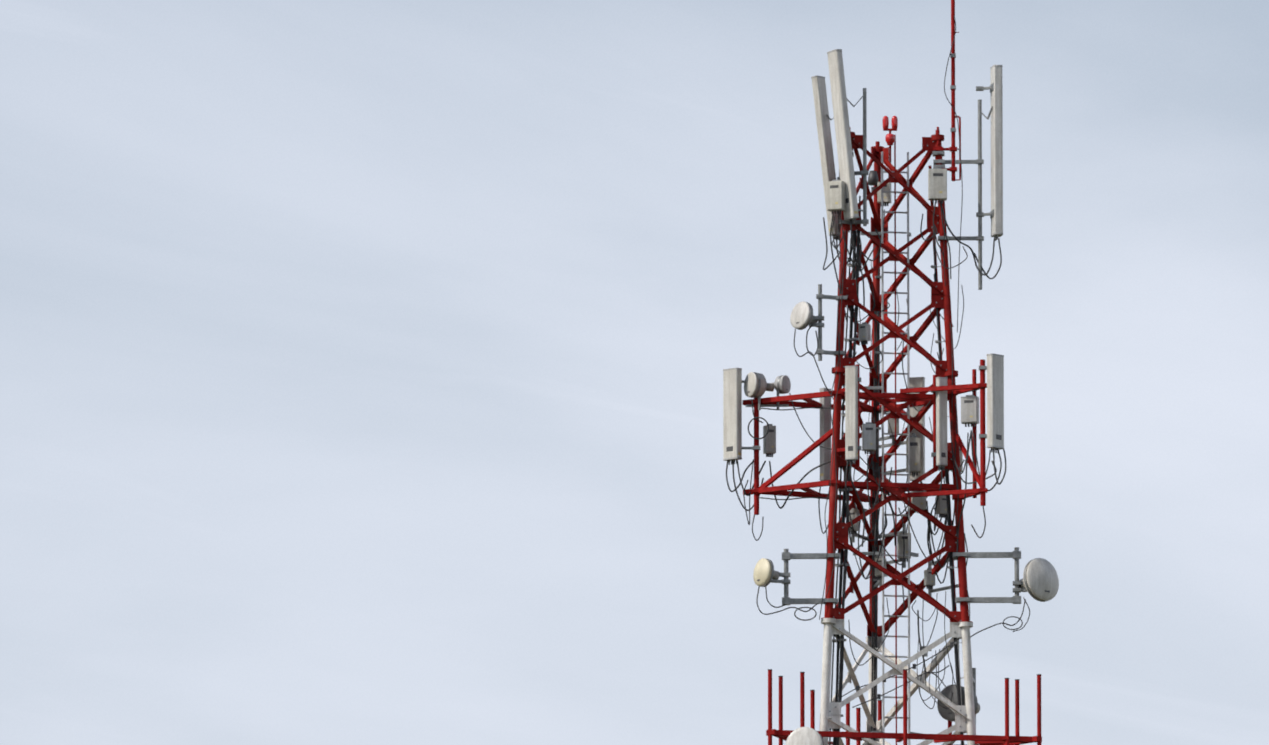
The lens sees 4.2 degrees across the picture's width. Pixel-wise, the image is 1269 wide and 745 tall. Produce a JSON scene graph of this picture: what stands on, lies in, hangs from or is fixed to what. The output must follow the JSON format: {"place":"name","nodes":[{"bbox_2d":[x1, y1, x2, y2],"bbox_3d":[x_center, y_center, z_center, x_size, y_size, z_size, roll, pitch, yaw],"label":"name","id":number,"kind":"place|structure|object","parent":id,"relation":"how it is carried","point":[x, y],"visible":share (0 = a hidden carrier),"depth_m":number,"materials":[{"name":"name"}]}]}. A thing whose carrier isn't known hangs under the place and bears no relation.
{"place":"outdoors","nodes":[
{"label":"outdoors","id":0,"kind":"place"},
{"bbox_2d":[0,0,1268,744],"label":"sky","id":1,"kind":"structure","parent":0,"point":[362,363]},
{"bbox_3d":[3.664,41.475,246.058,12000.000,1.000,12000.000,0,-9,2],"label":"ground","id":2,"kind":"structure","parent":0,"visible":0},
{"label":"tower foundation","id":3,"kind":"object","parent":2,"relation":"on","visible":0},
{"bbox_2d":[819,127,976,744],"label":"lattice tower","id":4,"kind":"structure","parent":3,"relation":"on","point":[832,620],"depth_m":252.20,"materials":[{"name":"metal"}]},
{"bbox_2d":[816,284,846,360],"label":"dish mount","id":5,"kind":"object","parent":4,"relation":"attached to","point":[820,296],"visible":0.88,"depth_m":252.00,"materials":[{"name":"metal"}]},
{"bbox_2d":[790,301,823,329],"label":"dish","id":6,"kind":"object","parent":5,"relation":"attached to","point":[802,316],"visible":0.98,"depth_m":251.89,"materials":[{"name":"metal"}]},
{"bbox_2d":[849,508,859,533],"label":"remote radio unit","id":7,"kind":"object","parent":4,"relation":"attached to","point":[854,513],"visible":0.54,"depth_m":252.50,"materials":[{"name":"plastic"}]},
{"bbox_2d":[742,359,987,514],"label":"sector frames","id":8,"kind":"structure","parent":4,"relation":"attached to","point":[929,489],"depth_m":252.00,"materials":[{"name":"red paint"}]},
{"bbox_2d":[723,368,759,464],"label":"panel","id":9,"kind":"object","parent":8,"relation":"attached to","point":[733,381],"visible":0.94,"depth_m":252.59,"materials":[{"name":"plastic"}]},
{"bbox_2d":[744,372,774,397],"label":"dish","id":10,"kind":"object","parent":8,"relation":"attached to","point":[756,385],"visible":0.98,"depth_m":252.58,"materials":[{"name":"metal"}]},
{"bbox_2d":[746,390,788,409],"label":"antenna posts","id":11,"kind":"object","parent":8,"relation":"attached to","point":[777,405],"visible":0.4,"depth_m":252.74,"materials":[{"name":"metal"}]},
{"bbox_2d":[763,424,775,456],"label":"radio unit","id":12,"kind":"object","parent":8,"relation":"attached to","point":[769,444],"visible":1,"depth_m":252.77,"materials":[{"name":"metal"}]},
{"bbox_2d":[771,375,790,393],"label":"dish","id":13,"kind":"object","parent":8,"relation":"attached to","point":[782,384],"visible":0.92,"depth_m":252.82,"materials":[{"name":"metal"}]},
{"bbox_2d":[819,388,830,480],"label":"panel","id":14,"kind":"object","parent":8,"relation":"attached to","point":[825,427],"visible":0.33,"depth_m":253.01,"materials":[{"name":"plastic"}]},
{"bbox_2d":[845,366,860,463],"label":"panel antenna","id":15,"kind":"object","parent":8,"relation":"attached to","point":[852,447],"visible":0.88,"depth_m":251.49,"materials":[{"name":"plastic"}]},
{"bbox_2d":[862,422,875,453],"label":"remote radio unit","id":16,"kind":"object","parent":8,"relation":"attached to","point":[869,437],"visible":1,"depth_m":251.59,"materials":[{"name":"metal"}]},
{"bbox_2d":[910,377,924,482],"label":"panel","id":17,"kind":"object","parent":8,"relation":"attached to","point":[917,382],"visible":0.42,"depth_m":253.21,"materials":[{"name":"plastic"}]},
{"bbox_2d":[931,377,947,469],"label":"panel antenna","id":18,"kind":"object","parent":8,"relation":"attached to","point":[940,453],"visible":0.96,"depth_m":251.84,"materials":[{"name":"plastic"}]},
{"bbox_2d":[935,495,946,517],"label":"remote radio unit","id":19,"kind":"object","parent":8,"relation":"attached to","point":[941,509],"visible":0.88,"depth_m":252.29,"materials":[{"name":"plastic"}]},
{"bbox_2d":[961,395,978,426],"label":"remote radio unit","id":20,"kind":"object","parent":8,"relation":"attached to","point":[969,409],"visible":1,"depth_m":251.72,"materials":[{"name":"plastic"}]},
{"bbox_2d":[979,353,1003,452],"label":"panel","id":21,"kind":"object","parent":8,"relation":"attached to","point":[994,436],"visible":0.94,"depth_m":251.44,"materials":[{"name":"plastic"}]},
{"bbox_2d":[859,322,870,344],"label":"remote radio unit","id":22,"kind":"object","parent":4,"relation":"attached to","point":[864,332],"visible":1,"depth_m":252.31,"materials":[{"name":"metal"}]},
{"bbox_2d":[726,15,1029,744],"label":"cables","id":23,"kind":"object","parent":4,"relation":"attached to","point":[876,467],"visible":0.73,"depth_m":252.18,"materials":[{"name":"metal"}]},
{"bbox_2d":[856,642,953,698],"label":"cable clips","id":24,"kind":"object","parent":23,"relation":"attached to","point":[914,667],"visible":0.77,"depth_m":251.48,"materials":[{"name":"plastic"}]},
{"bbox_2d":[920,646,930,656],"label":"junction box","id":25,"kind":"object","parent":23,"relation":"attached to","point":[925,654],"visible":0.43,"depth_m":252.06,"materials":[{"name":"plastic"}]},
{"bbox_2d":[877,180,890,205],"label":"remote radio unit","id":26,"kind":"object","parent":4,"relation":"attached to","point":[887,196],"visible":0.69,"depth_m":253.57,"materials":[{"name":"metal"}]},
{"bbox_2d":[853,151,921,744],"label":"ladder","id":27,"kind":"object","parent":4,"relation":"attached to","point":[908,233],"visible":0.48,"depth_m":252.65,"materials":[{"name":"metal"}]},
{"bbox_2d":[894,135,896,744],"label":"safety climb rail","id":28,"kind":"object","parent":27,"relation":"attached to","point":[895,439],"visible":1,"depth_m":252.55,"materials":[{"name":"metal"}]},
{"bbox_2d":[882,116,897,162],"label":"obstruction lights","id":29,"kind":"object","parent":4,"relation":"attached to","point":[889,138],"visible":1,"depth_m":253.30,"materials":[{"name":"red paint"}]},
{"bbox_2d":[888,412,898,436],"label":"remote radio unit","id":30,"kind":"object","parent":4,"relation":"attached to","point":[892,422],"visible":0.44,"depth_m":253.00,"materials":[{"name":"plastic"}]},
{"bbox_2d":[782,547,1020,604],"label":"dish brackets","id":31,"kind":"object","parent":4,"relation":"attached to","point":[787,555],"visible":0.96,"depth_m":251.62,"materials":[{"name":"grey metal"}]},
{"bbox_2d":[753,558,789,586],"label":"dish antenna","id":32,"kind":"object","parent":31,"relation":"attached to","point":[765,573],"visible":1,"depth_m":251.19,"materials":[{"name":"white plastic"}]},
{"bbox_2d":[1013,558,1058,601],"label":"dish","id":33,"kind":"object","parent":31,"relation":"attached to","point":[1039,581],"visible":1,"depth_m":251.40,"materials":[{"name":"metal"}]},
{"bbox_2d":[766,669,1041,744],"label":"top platform","id":34,"kind":"structure","parent":4,"relation":"on","point":[781,734],"depth_m":250.84,"materials":[{"name":"red paint"}]},
{"bbox_2d":[786,727,823,744],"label":"dish","id":35,"kind":"object","parent":34,"relation":"attached to","point":[804,736],"visible":1,"depth_m":249.96,"materials":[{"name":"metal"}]},
{"bbox_2d":[852,53,955,191],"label":"top fittings","id":36,"kind":"object","parent":4,"relation":"attached to","point":[873,178],"visible":0.71,"depth_m":253.03,"materials":[{"name":"metal"}]},
{"bbox_2d":[851,410,958,596],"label":"brackets","id":37,"kind":"object","parent":4,"relation":"attached to","point":[879,582],"visible":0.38,"depth_m":252.79,"materials":[{"name":"metal"}]},
{"bbox_2d":[875,556,886,579],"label":"remote radio unit","id":38,"kind":"object","parent":37,"relation":"attached to","point":[878,574],"visible":0.62,"depth_m":252.44,"materials":[{"name":"metal"}]},
{"bbox_2d":[897,531,910,561],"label":"remote radio unit","id":39,"kind":"object","parent":37,"relation":"attached to","point":[899,545],"visible":0.6,"depth_m":252.52,"materials":[{"name":"metal"}]},
{"bbox_2d":[950,447,962,471],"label":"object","id":40,"kind":"object","parent":37,"relation":"attached to","point":[961,456],"visible":0.06,"depth_m":252.27,"materials":[{"name":"metal"}]},
{"bbox_2d":[826,88,992,289],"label":"antenna mounts","id":41,"kind":"object","parent":4,"relation":"attached to","point":[864,221],"visible":0.6,"depth_m":252.60,"materials":[{"name":"metal"}]},
{"bbox_2d":[811,76,840,239],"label":"panel antenna","id":42,"kind":"object","parent":41,"relation":"attached to","point":[823,128],"visible":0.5,"depth_m":252.82,"materials":[{"name":"plastic"}]},
{"bbox_2d":[827,179,845,213],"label":"radio unit","id":43,"kind":"object","parent":41,"relation":"attached to","point":[836,199],"visible":0.96,"depth_m":252.20,"materials":[{"name":"plastic"}]},
{"bbox_2d":[827,49,858,224],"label":"panel antenna","id":44,"kind":"object","parent":41,"relation":"attached to","point":[841,116],"visible":0.92,"depth_m":252.38,"materials":[{"name":"plastic"}]},
{"bbox_2d":[976,65,1002,240],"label":"panel antenna","id":45,"kind":"object","parent":41,"relation":"attached to","point":[995,214],"visible":1,"depth_m":252.68,"materials":[{"name":"plastic"}]},
{"bbox_2d":[906,436,920,475],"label":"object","id":46,"kind":"object","parent":4,"relation":"attached to","point":[915,455],"visible":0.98,"depth_m":252.67,"materials":[{"name":"metal"}]},
{"bbox_2d":[911,491,925,512],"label":"remote radio unit","id":47,"kind":"object","parent":4,"relation":"attached to","point":[920,502],"visible":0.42,"depth_m":252.35,"materials":[{"name":"metal"}]},
{"bbox_2d":[924,568,934,588],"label":"remote radio unit","id":48,"kind":"object","parent":4,"relation":"attached to","point":[929,580],"visible":0.98,"depth_m":252.29,"materials":[{"name":"metal"}]},
{"bbox_2d":[928,167,946,202],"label":"radio unit","id":49,"kind":"object","parent":4,"relation":"attached to","point":[937,183],"visible":1,"depth_m":252.49,"materials":[{"name":"plastic"}]},
{"bbox_2d":[933,0,960,180],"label":"lightning rod","id":50,"kind":"object","parent":4,"relation":"attached to","point":[952,149],"visible":0.9,"depth_m":252.90,"materials":[{"name":"red paint"}]},
{"bbox_2d":[937,684,979,721],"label":"dish antenna","id":51,"kind":"object","parent":4,"relation":"attached to","point":[948,691],"visible":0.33,"depth_m":251.80,"materials":[{"name":"metal"}]},
{"bbox_2d":[972,668,975,723],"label":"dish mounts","id":52,"kind":"object","parent":4,"relation":"attached to","point":[974,678],"visible":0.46,"depth_m":252.24,"materials":[{"name":"metal"}]}
]}

